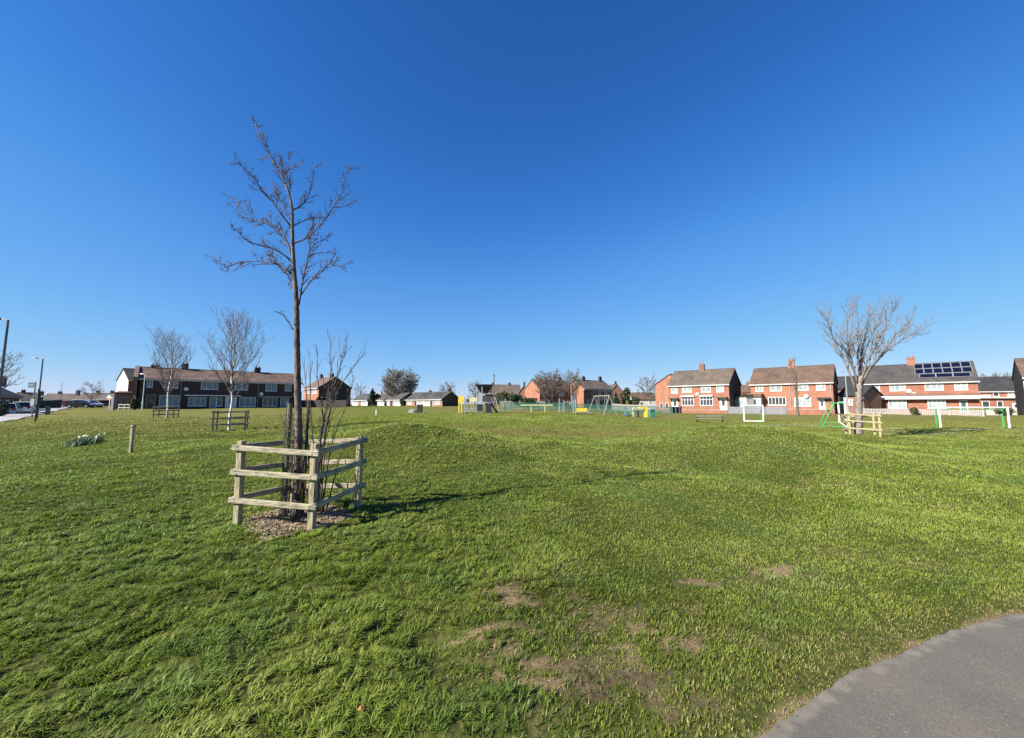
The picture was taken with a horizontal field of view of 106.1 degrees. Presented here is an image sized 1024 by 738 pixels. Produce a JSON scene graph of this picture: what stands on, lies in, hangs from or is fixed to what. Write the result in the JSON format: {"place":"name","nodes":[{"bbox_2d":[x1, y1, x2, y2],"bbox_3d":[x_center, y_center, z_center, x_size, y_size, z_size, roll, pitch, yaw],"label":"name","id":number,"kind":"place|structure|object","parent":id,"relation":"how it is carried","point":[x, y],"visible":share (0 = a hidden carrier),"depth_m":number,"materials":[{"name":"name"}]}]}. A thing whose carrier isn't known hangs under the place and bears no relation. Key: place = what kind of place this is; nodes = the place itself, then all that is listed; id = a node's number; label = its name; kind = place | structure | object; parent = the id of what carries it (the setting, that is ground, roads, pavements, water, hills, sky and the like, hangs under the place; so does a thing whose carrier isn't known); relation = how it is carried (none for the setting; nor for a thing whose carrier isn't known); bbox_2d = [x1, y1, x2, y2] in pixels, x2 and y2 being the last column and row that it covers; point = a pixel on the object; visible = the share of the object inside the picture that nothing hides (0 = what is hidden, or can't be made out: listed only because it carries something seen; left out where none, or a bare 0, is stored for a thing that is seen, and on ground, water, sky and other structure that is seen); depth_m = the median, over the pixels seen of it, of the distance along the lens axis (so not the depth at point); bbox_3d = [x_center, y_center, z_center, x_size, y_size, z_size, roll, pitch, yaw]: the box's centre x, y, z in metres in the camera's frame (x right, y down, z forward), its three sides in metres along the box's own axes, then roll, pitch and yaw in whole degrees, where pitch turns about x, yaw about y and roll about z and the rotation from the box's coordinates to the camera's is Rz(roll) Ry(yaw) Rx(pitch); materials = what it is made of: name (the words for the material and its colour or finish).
{"place":"outdoors","nodes":[
{"label":"outdoors","id":0,"kind":"place"},
{"bbox_2d":[0,407,71,421],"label":"pavement","id":1,"kind":"structure","parent":0,"point":[9,417],"depth_m":41.48,"materials":[{"name":"concrete"}]},
{"bbox_2d":[65,400,97,407],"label":"parked car","id":2,"kind":"object","parent":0,"point":[78,403],"visible":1,"depth_m":74.54,"materials":[{"name":"paint"}]},
{"bbox_2d":[0,404,1023,737],"bbox_3d":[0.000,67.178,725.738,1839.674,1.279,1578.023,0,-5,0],"label":"ground","id":3,"kind":"structure","parent":0,"point":[536,660],"depth_m":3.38,"materials":[{"name":"plant"}]},
{"bbox_2d":[0,318,9,399],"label":"street lamp","id":4,"kind":"object","parent":3,"relation":"on","point":[4,351],"visible":1,"depth_m":21.15,"materials":[{"name":"metal"}]},
{"bbox_2d":[0,399,10,415],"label":"hedge","id":5,"kind":"object","parent":3,"relation":"on","point":[4,407],"visible":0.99,"depth_m":39.88,"materials":[{"name":"green plant"}]},
{"bbox_2d":[1,376,23,402],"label":"bungalow","id":6,"kind":"object","parent":3,"relation":"on","point":[8,396],"visible":0.38,"depth_m":58.74,"materials":[{"name":"brick"}]},
{"bbox_2d":[0,351,26,388],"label":"bare tree","id":7,"kind":"object","parent":3,"relation":"on","point":[12,363],"visible":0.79,"depth_m":62.95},
{"bbox_2d":[16,389,35,401],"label":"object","id":8,"kind":"structure","parent":3,"relation":"on","point":[28,396],"depth_m":121.61,"materials":[{"name":"tile"}]},
{"bbox_2d":[28,382,36,418],"bbox_3d":[-42.340,2.855,33.863,0.780,3.450,0.145,0,-5,0],"label":"bus stop","id":9,"kind":"object","parent":3,"relation":"on","point":[32,385],"visible":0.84,"depth_m":33.92,"materials":[{"name":"metal"}]},
{"bbox_2d":[34,389,40,420],"bbox_3d":[-36.226,2.858,29.362,0.250,2.650,0.200,0,-5,0],"label":"information post","id":10,"kind":"object","parent":3,"relation":"on","point":[37,398],"visible":0.88,"depth_m":29.34,"materials":[{"name":"metal"}]},
{"bbox_2d":[31,357,43,417],"bbox_3d":[-45.838,1.887,36.981,1.155,6.100,0.260,0,-5,0],"label":"street lamp","id":11,"kind":"object","parent":3,"relation":"on","point":[40,379],"visible":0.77,"depth_m":37.09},
{"bbox_2d":[35,399,61,407],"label":"board fence","id":12,"kind":"object","parent":3,"relation":"on","point":[52,403],"visible":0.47,"depth_m":74.53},
{"bbox_2d":[40,390,80,400],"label":"terrace block","id":13,"kind":"structure","parent":3,"relation":"on","point":[67,397],"depth_m":126.56,"materials":[{"name":"tile"}]},
{"bbox_2d":[64,433,105,446],"bbox_3d":[-15.086,2.522,13.730,0.865,0.442,1.650,1,-5,-15],"label":"daffodil clump","id":14,"kind":"object","parent":3,"relation":"on","point":[85,441],"visible":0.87,"depth_m":13.39,"materials":[{"name":"green plant"}]},
{"bbox_2d":[76,381,104,399],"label":"bare tree","id":15,"kind":"object","parent":3,"relation":"on","point":[87,394],"visible":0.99,"depth_m":103.64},
{"bbox_2d":[73,390,114,400],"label":"terrace block","id":16,"kind":"structure","parent":3,"relation":"on","point":[83,396],"depth_m":122.22,"materials":[{"name":"red brick"}]},
{"bbox_2d":[110,395,117,409],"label":"gate pillar","id":17,"kind":"structure","parent":3,"relation":"on","point":[113,401],"depth_m":59.62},
{"bbox_2d":[113,391,138,408],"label":"garage","id":18,"kind":"structure","parent":3,"relation":"on","point":[123,397],"depth_m":66.44,"materials":[{"name":"brown brick"}]},
{"bbox_2d":[116,368,139,391],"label":"terrace block","id":19,"kind":"structure","parent":3,"relation":"on","point":[124,379],"depth_m":70.76,"materials":[{"name":"paint"}]},
{"bbox_2d":[128,425,135,452],"bbox_3d":[-11.379,2.184,11.516,0.107,1.010,0.099,0,-5,0],"label":"timber post","id":20,"kind":"object","parent":3,"relation":"on","point":[131,437],"visible":0.79,"depth_m":11.51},
{"bbox_2d":[130,396,140,409],"bbox_3d":[-58.505,5.349,59.790,1.240,2.505,1.178,4,-7,-38],"label":"hedge","id":21,"kind":"object","parent":3,"relation":"on","point":[135,402],"visible":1,"depth_m":59.59,"materials":[{"name":"green plant"}]},
{"bbox_2d":[152,405,179,417],"bbox_3d":[-30.788,3.921,34.286,1.532,1.380,1.500,3,-6,-28],"label":"tree guard","id":22,"kind":"object","parent":3,"relation":"on","point":[159,410],"visible":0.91,"depth_m":33.97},
{"bbox_2d":[143,325,195,417],"bbox_3d":[-31.242,0.198,34.712,4.003,8.570,3.901,-5,-7,42],"label":"birch tree","id":23,"kind":"object","parent":3,"relation":"on","point":[168,364],"visible":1,"depth_m":34.54,"materials":[{"name":"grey plant"}]},
{"bbox_2d":[131,362,301,408],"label":"terrace block","id":24,"kind":"structure","parent":3,"relation":"on","point":[198,388],"depth_m":70.77,"materials":[{"name":"brick"}]},
{"bbox_2d":[146,395,155,408],"bbox_3d":[-60.838,5.519,64.808,1.082,2.416,0.105,5,-7,-43],"label":"door","id":25,"kind":"structure","parent":24,"relation":"in","point":[150,400],"depth_m":64.79,"materials":[{"name":"grey plastic"}]},
{"bbox_2d":[159,395,179,405],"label":"window","id":26,"kind":"structure","parent":24,"relation":"in","point":[173,399],"depth_m":66.50,"materials":[{"name":"white plastic"}]},
{"bbox_2d":[188,397,206,405],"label":"window","id":27,"kind":"structure","parent":24,"relation":"in","point":[192,401],"depth_m":68.93,"materials":[{"name":"white plastic"}]},
{"bbox_2d":[200,382,218,389],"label":"window","id":28,"kind":"structure","parent":24,"relation":"in","point":[204,385],"depth_m":70.26,"materials":[{"name":"glass"}]},
{"bbox_2d":[209,397,216,407],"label":"door","id":29,"kind":"structure","parent":24,"relation":"in","point":[212,404],"depth_m":70.42,"materials":[{"name":"blue plastic"}]},
{"bbox_2d":[225,396,236,407],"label":"door","id":30,"kind":"structure","parent":24,"relation":"in","point":[228,398],"depth_m":72.10,"materials":[{"name":"blue plastic"}]},
{"bbox_2d":[235,383,247,390],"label":"window","id":31,"kind":"structure","parent":24,"relation":"in","point":[245,388],"depth_m":73.57,"materials":[{"name":"glass"}]},
{"bbox_2d":[239,397,255,406],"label":"window","id":32,"kind":"structure","parent":24,"relation":"in","point":[243,401],"depth_m":74.01,"materials":[{"name":"glass"}]},
{"bbox_2d":[262,398,276,405],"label":"window","id":33,"kind":"structure","parent":24,"relation":"in","point":[266,401],"depth_m":76.51,"materials":[{"name":"white plastic"}]},
{"bbox_2d":[265,384,276,390],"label":"window","id":34,"kind":"structure","parent":24,"relation":"in","point":[269,387],"depth_m":76.86,"materials":[{"name":"glass"}]},
{"bbox_2d":[280,398,288,407],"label":"door","id":35,"kind":"structure","parent":24,"relation":"in","point":[283,402],"depth_m":78.21,"materials":[{"name":"blue plastic"}]},
{"bbox_2d":[210,409,249,430],"bbox_3d":[-14.920,2.841,20.427,1.532,1.350,1.500,3,-6,-30],"label":"tree guard","id":36,"kind":"object","parent":3,"relation":"on","point":[246,423],"visible":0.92,"depth_m":20.02,"materials":[{"name":"wood"}]},
{"bbox_2d":[201,304,273,429],"bbox_3d":[-15.046,-0.047,20.833,3.279,6.964,2.874,-2,-5,17],"label":"birch tree","id":37,"kind":"object","parent":3,"relation":"on","point":[230,372],"visible":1,"depth_m":20.77,"materials":[{"name":"brown plant"}]},
{"bbox_2d":[282,403,292,516],"bbox_3d":[-3.025,1.389,5.155,0.074,1.850,0.068,0,-5,0],"label":"stake","id":38,"kind":"object","parent":3,"relation":"on","point":[288,434],"visible":0.54,"depth_m":5.17,"materials":[{"name":"wood"}]},
{"bbox_2d":[241,502,352,539],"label":"mulch","id":39,"kind":"object","parent":3,"relation":"on","point":[272,520],"visible":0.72,"depth_m":4.97,"materials":[{"name":"brown plant"}]},
{"bbox_2d":[203,115,360,519],"bbox_3d":[-3.278,-0.844,5.395,2.551,5.708,1.185,0,-5,0],"label":"sapling","id":40,"kind":"object","parent":39,"relation":"on","point":[297,381],"visible":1,"depth_m":5.38,"materials":[{"name":"brown plant"}]},
{"bbox_2d":[279,414,307,520],"bbox_3d":[-2.936,1.307,5.184,0.276,1.401,0.274,0,-5,0],"label":"wire guard","id":41,"kind":"object","parent":39,"relation":"on","point":[290,458],"visible":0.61,"depth_m":5.11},
{"bbox_2d":[279,329,367,520],"bbox_3d":[-2.565,0.712,5.276,1.218,2.678,0.672,0,-5,0],"label":"shrub","id":42,"kind":"object","parent":39,"relation":"on","point":[320,481],"visible":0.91,"depth_m":5.21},
{"bbox_2d":[228,436,367,531],"bbox_3d":[-2.866,1.630,5.280,1.339,1.347,0.998,0,-5,5],"label":"tree guard","id":43,"kind":"object","parent":3,"relation":"on","point":[240,471],"visible":0.77,"depth_m":4.90,"materials":[{"name":"wood"}]},
{"bbox_2d":[302,400,309,513],"bbox_3d":[-2.867,1.385,5.336,0.048,1.900,0.040,0,-5,0],"label":"stake","id":44,"kind":"object","parent":3,"relation":"on","point":[305,466],"visible":0.23,"depth_m":5.34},
{"bbox_2d":[301,400,345,406],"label":"board fence","id":45,"kind":"object","parent":3,"relation":"on","point":[317,403],"visible":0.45,"depth_m":80.16,"materials":[{"name":"wood"}]},
{"bbox_2d":[302,372,352,405],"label":"semi detached house","id":46,"kind":"structure","parent":3,"relation":"on","point":[342,394],"depth_m":91.17,"materials":[{"name":"orange brick"}]},
{"bbox_2d":[351,393,380,405],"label":"bungalow","id":47,"kind":"object","parent":3,"relation":"on","point":[361,400],"visible":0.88,"depth_m":114.53,"materials":[{"name":"paint"}]},
{"bbox_2d":[368,388,375,404],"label":"conifer","id":48,"kind":"object","parent":3,"relation":"on","point":[372,397],"visible":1,"depth_m":107.39,"materials":[{"name":"green plant"}]},
{"bbox_2d":[374,391,411,405],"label":"bungalow","id":49,"kind":"object","parent":3,"relation":"on","point":[385,400],"visible":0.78,"depth_m":108.30,"materials":[{"name":"paint"}]},
{"bbox_2d":[379,366,419,396],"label":"bare tree","id":50,"kind":"object","parent":3,"relation":"on","point":[408,384],"visible":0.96,"depth_m":109.88,"materials":[{"name":"plant"}]},
{"bbox_2d":[405,387,457,405],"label":"bungalow","id":51,"kind":"object","parent":3,"relation":"on","point":[449,397],"visible":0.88,"depth_m":96.24,"materials":[{"name":"grey tile"}]},
{"bbox_2d":[458,384,497,412],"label":"play tower","id":52,"kind":"structure","parent":3,"relation":"on","point":[482,389],"depth_m":46.28,"materials":[{"name":"metal"}]},
{"bbox_2d":[493,391,507,405],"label":"hedge","id":53,"kind":"object","parent":3,"relation":"on","point":[503,394],"visible":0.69,"depth_m":85.11,"materials":[{"name":"green plant"}]},
{"bbox_2d":[484,382,520,405],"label":"terrace block","id":54,"kind":"structure","parent":3,"relation":"on","point":[509,388],"depth_m":120.05,"materials":[{"name":"brick"}]},
{"bbox_2d":[507,392,522,404],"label":"hedge","id":55,"kind":"object","parent":3,"relation":"on","point":[513,397],"visible":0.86,"depth_m":83.98,"materials":[{"name":"green plant"}]},
{"bbox_2d":[500,401,544,406],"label":"board fence","id":56,"kind":"object","parent":3,"relation":"on","point":[509,402],"visible":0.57,"depth_m":83.66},
{"bbox_2d":[518,396,535,404],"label":"shrub","id":57,"kind":"object","parent":3,"relation":"on","point":[524,400],"visible":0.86,"depth_m":83.05,"materials":[{"name":"green plant"}]},
{"bbox_2d":[524,377,569,405],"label":"semi detached house","id":58,"kind":"structure","parent":3,"relation":"on","point":[530,388],"depth_m":94.88,"materials":[{"name":"brick"}]},
{"bbox_2d":[532,367,564,406],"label":"bare tree","id":59,"kind":"object","parent":3,"relation":"on","point":[546,389],"visible":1,"depth_m":83.31,"materials":[{"name":"plant"}]},
{"bbox_2d":[560,369,582,402],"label":"bare tree","id":60,"kind":"object","parent":3,"relation":"on","point":[573,380],"visible":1,"depth_m":82.66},
{"bbox_2d":[504,402,672,414],"bbox_3d":[11.206,5.928,57.198,24.850,2.086,1.080,0,-5,0],"label":"playground fence","id":61,"kind":"object","parent":3,"relation":"on","point":[601,409],"visible":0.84,"depth_m":57.23,"materials":[{"name":"metal"}]},
{"bbox_2d":[568,376,613,408],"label":"semi detached house","id":62,"kind":"structure","parent":3,"relation":"on","point":[589,390],"depth_m":94.27,"materials":[{"name":"brick"}]},
{"bbox_2d":[588,395,617,415],"bbox_3d":[11.199,4.535,48.037,1.974,2.468,4.036,2,-5,-17],"label":"swing set","id":63,"kind":"object","parent":3,"relation":"on","point":[604,402],"visible":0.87,"depth_m":46.98,"materials":[{"name":"beige metal"}]},
{"bbox_2d":[609,380,622,402],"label":"brick house","id":64,"kind":"structure","parent":3,"relation":"on","point":[616,388],"depth_m":115.89,"materials":[{"name":"brick"}]},
{"bbox_2d":[619,387,631,404],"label":"conifer","id":65,"kind":"object","parent":3,"relation":"on","point":[625,394],"visible":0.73,"depth_m":85.10,"materials":[{"name":"green plant"}]},
{"bbox_2d":[612,404,656,410],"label":"board fence","id":66,"kind":"object","parent":3,"relation":"on","point":[618,405],"visible":0.51,"depth_m":78.85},
{"bbox_2d":[630,393,655,404],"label":"bungalow","id":67,"kind":"object","parent":3,"relation":"on","point":[647,400],"visible":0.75,"depth_m":103.68,"materials":[{"name":"paint"}]},
{"bbox_2d":[634,373,656,397],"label":"bare tree","id":68,"kind":"object","parent":3,"relation":"on","point":[648,389],"visible":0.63,"depth_m":105.34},
{"bbox_2d":[654,374,672,410],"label":"brick house","id":69,"kind":"structure","parent":3,"relation":"on","point":[662,393],"depth_m":85.69,"materials":[{"name":"brick"}]},
{"bbox_2d":[664,409,727,413],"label":"garden wall","id":70,"kind":"structure","parent":3,"relation":"on","point":[708,411],"depth_m":65.00,"materials":[{"name":"red brick"}]},
{"bbox_2d":[667,360,741,410],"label":"semi detached house","id":71,"kind":"structure","parent":3,"relation":"on","point":[702,388],"depth_m":70.53,"materials":[{"name":"red brick"}]},
{"bbox_2d":[682,397,693,405],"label":"window","id":72,"kind":"structure","parent":71,"relation":"in","point":[686,401],"depth_m":71.57,"materials":[{"name":"white plastic"}]},
{"bbox_2d":[700,397,712,405],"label":"window","id":73,"kind":"structure","parent":71,"relation":"in","point":[704,401],"depth_m":69.32,"materials":[{"name":"white plastic"}]},
{"bbox_2d":[720,398,726,409],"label":"door","id":74,"kind":"structure","parent":71,"relation":"in","point":[723,401],"depth_m":67.36,"materials":[{"name":"white plastic"}]},
{"bbox_2d":[696,415,723,421],"bbox_3d":[16.821,4.274,32.680,2.503,0.690,0.425,0,-5,0],"label":"bench","id":75,"kind":"object","parent":3,"relation":"on","point":[697,416],"visible":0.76,"depth_m":32.86,"materials":[{"name":"brown wood"}]},
{"bbox_2d":[735,394,753,412],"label":"garage","id":76,"kind":"structure","parent":3,"relation":"on","point":[743,399],"depth_m":67.32,"materials":[{"name":"stone"}]},
{"bbox_2d":[741,381,750,394],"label":"brick house","id":77,"kind":"structure","parent":3,"relation":"on","point":[746,389],"depth_m":92.07,"materials":[{"name":"orange brick"}]},
{"bbox_2d":[743,405,763,421],"bbox_3d":[21.951,4.035,35.130,1.579,1.505,1.097,-2,-6,24],"label":"football goal","id":78,"kind":"object","parent":3,"relation":"on","point":[762,410],"visible":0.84,"depth_m":34.92,"materials":[{"name":"white paint"}]},
{"bbox_2d":[728,406,786,414],"bbox_3d":[37.975,6.573,59.903,7.950,1.532,0.127,-5,-7,44],"label":"board fence","id":79,"kind":"object","parent":3,"relation":"on","point":[752,410],"visible":0.79,"depth_m":59.76,"materials":[{"name":"wood"}]},
{"bbox_2d":[748,358,838,413],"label":"semi detached house","id":80,"kind":"structure","parent":3,"relation":"on","point":[773,387],"depth_m":64.93,"materials":[{"name":"orange brick"}]},
{"bbox_2d":[770,385,781,390],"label":"window","id":81,"kind":"structure","parent":80,"relation":"in","point":[772,387],"depth_m":66.22,"materials":[{"name":"white plastic"}]},
{"bbox_2d":[768,397,786,405],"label":"window","id":82,"kind":"structure","parent":80,"relation":"in","point":[774,401],"depth_m":65.96,"materials":[{"name":"white plastic"}]},
{"bbox_2d":[794,398,811,406],"bbox_3d":[47.944,5.455,63.533,2.308,1.468,0.160,-5,-7,44],"label":"window","id":83,"kind":"structure","parent":80,"relation":"in","point":[803,402],"depth_m":63.39,"materials":[{"name":"white plastic"}]},
{"bbox_2d":[788,357,802,415],"bbox_3d":[37.043,2.227,50.046,1.728,8.105,1.434,0,-5,0],"label":"bare tree","id":84,"kind":"object","parent":3,"relation":"on","point":[796,395],"visible":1,"depth_m":49.98,"materials":[{"name":"brown plant"}]},
{"bbox_2d":[787,409,832,414],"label":"garden wall","id":85,"kind":"structure","parent":3,"relation":"on","point":[808,411],"depth_m":55.41,"materials":[{"name":"red brick"}]},
{"bbox_2d":[820,401,847,426],"bbox_3d":[23.380,3.240,28.185,1.306,1.680,7.699,-4,-7,37],"label":"football goal","id":86,"kind":"object","parent":3,"relation":"on","point":[845,409],"visible":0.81,"depth_m":25.81,"materials":[{"name":"white paint"}]},
{"bbox_2d":[837,376,855,407],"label":"brick house","id":87,"kind":"structure","parent":3,"relation":"on","point":[841,383],"depth_m":81.71,"materials":[{"name":"tile"}]},
{"bbox_2d":[836,385,882,413],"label":"outhouse","id":88,"kind":"structure","parent":3,"relation":"on","point":[872,395],"depth_m":61.21,"materials":[{"name":"brick"}]},
{"bbox_2d":[842,411,882,436],"bbox_3d":[16.743,2.765,18.425,1.234,1.459,1.200,-3,-6,33],"label":"tree guard","id":89,"kind":"object","parent":3,"relation":"on","point":[849,427],"visible":0.9,"depth_m":18.21,"materials":[{"name":"wood"}]},
{"bbox_2d":[811,290,938,433],"bbox_3d":[17.884,-0.554,18.898,7.666,7.810,3.420,0,-5,0],"label":"pollard tree","id":90,"kind":"object","parent":3,"relation":"on","point":[858,386],"visible":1,"depth_m":18.77,"materials":[{"name":"brown plant"}]},
{"bbox_2d":[861,352,979,414],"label":"semi detached house","id":91,"kind":"structure","parent":3,"relation":"on","point":[919,386],"depth_m":59.90,"materials":[{"name":"red brick"}]},
{"bbox_2d":[889,384,905,390],"bbox_3d":[61.865,2.848,61.801,1.797,1.300,0.110,-5,-7,44],"label":"window","id":92,"kind":"structure","parent":91,"relation":"in","point":[892,387],"depth_m":61.73,"materials":[{"name":"white plastic"}]},
{"bbox_2d":[888,400,907,408],"bbox_3d":[61.553,5.678,61.463,2.176,1.362,0.160,-5,-7,44],"label":"window","id":93,"kind":"structure","parent":91,"relation":"in","point":[893,404],"depth_m":61.44,"materials":[{"name":"white plastic"}]},
{"bbox_2d":[925,383,943,390],"bbox_3d":[64.674,2.616,59.021,2.007,1.466,0.160,-5,-7,44],"label":"window","id":94,"kind":"structure","parent":91,"relation":"in","point":[928,387],"depth_m":58.99,"materials":[{"name":"white plastic"}]},
{"bbox_2d":[927,399,946,408],"bbox_3d":[64.573,5.347,58.521,1.982,1.422,0.160,-5,-7,44],"label":"window","id":95,"kind":"structure","parent":91,"relation":"in","point":[932,404],"depth_m":58.53,"materials":[{"name":"white plastic"}]},
{"bbox_2d":[954,383,967,389],"bbox_3d":[66.633,2.433,57.144,1.284,1.336,0.110,-5,-7,44],"label":"window","id":96,"kind":"structure","parent":91,"relation":"in","point":[958,386],"depth_m":57.11,"materials":[{"name":"white plastic"}]},
{"bbox_2d":[959,400,967,413],"bbox_3d":[66.664,5.596,56.801,0.781,1.950,0.105,-5,-7,44],"label":"door","id":97,"kind":"structure","parent":91,"relation":"in","point":[963,403],"depth_m":56.84,"materials":[{"name":"white plastic"}]},
{"bbox_2d":[862,408,984,416],"bbox_3d":[56.334,6.097,53.417,0.127,1.332,11.764,5,-7,-43],"label":"picket fence","id":98,"kind":"object","parent":3,"relation":"on","point":[932,410],"visible":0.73,"depth_m":52.78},
{"bbox_2d":[935,407,1010,427],"bbox_3d":[28.843,3.023,24.178,3.529,1.300,0.414,-1,-5,13],"label":"football goal","id":99,"kind":"object","parent":3,"relation":"on","point":[1003,423],"visible":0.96,"depth_m":24.14,"materials":[{"name":"white paint"}]},
{"bbox_2d":[978,376,1016,411],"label":"brick house","id":100,"kind":"structure","parent":3,"relation":"on","point":[996,391],"depth_m":76.01,"materials":[{"name":"brick"}]},
{"bbox_2d":[993,406,1015,415],"bbox_3d":[64.836,5.593,50.641,2.349,1.512,1.842,2,-6,-21],"label":"shrub","id":101,"kind":"object","parent":3,"relation":"on","point":[1011,412],"visible":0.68,"depth_m":50.42,"materials":[{"name":"green plant"}]},
{"bbox_2d":[1011,358,1023,414],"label":"brick house","id":102,"kind":"structure","parent":3,"relation":"on","point":[1017,378],"depth_m":52.49,"materials":[{"name":"brown tile"}]},
{"bbox_2d":[0,0,1023,403],"label":"sky","id":103,"kind":"structure","parent":0,"point":[622,191],"materials":[{"name":"blue"}]},
{"bbox_2d":[755,613,1023,737],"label":"path","id":104,"kind":"structure","parent":0,"point":[966,682],"depth_m":2.05,"materials":[{"name":"asphalt"}]},
{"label":"road","id":105,"kind":"structure","parent":0,"visible":0},
{"bbox_2d":[3,403,22,413],"bbox_3d":[-59.846,4.828,45.745,4.155,1.570,2.015,-5,-7,44],"label":"parked car","id":106,"kind":"object","parent":105,"relation":"on","point":[14,408],"visible":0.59,"depth_m":44.95,"materials":[{"name":"paint"}]},
{"bbox_2d":[13,402,35,412],"bbox_3d":[-63.742,5.059,50.243,4.155,1.570,2.015,-5,-7,44],"label":"parked car","id":107,"kind":"object","parent":105,"relation":"on","point":[26,406],"visible":0.31,"depth_m":49.20,"materials":[{"name":"paint"}]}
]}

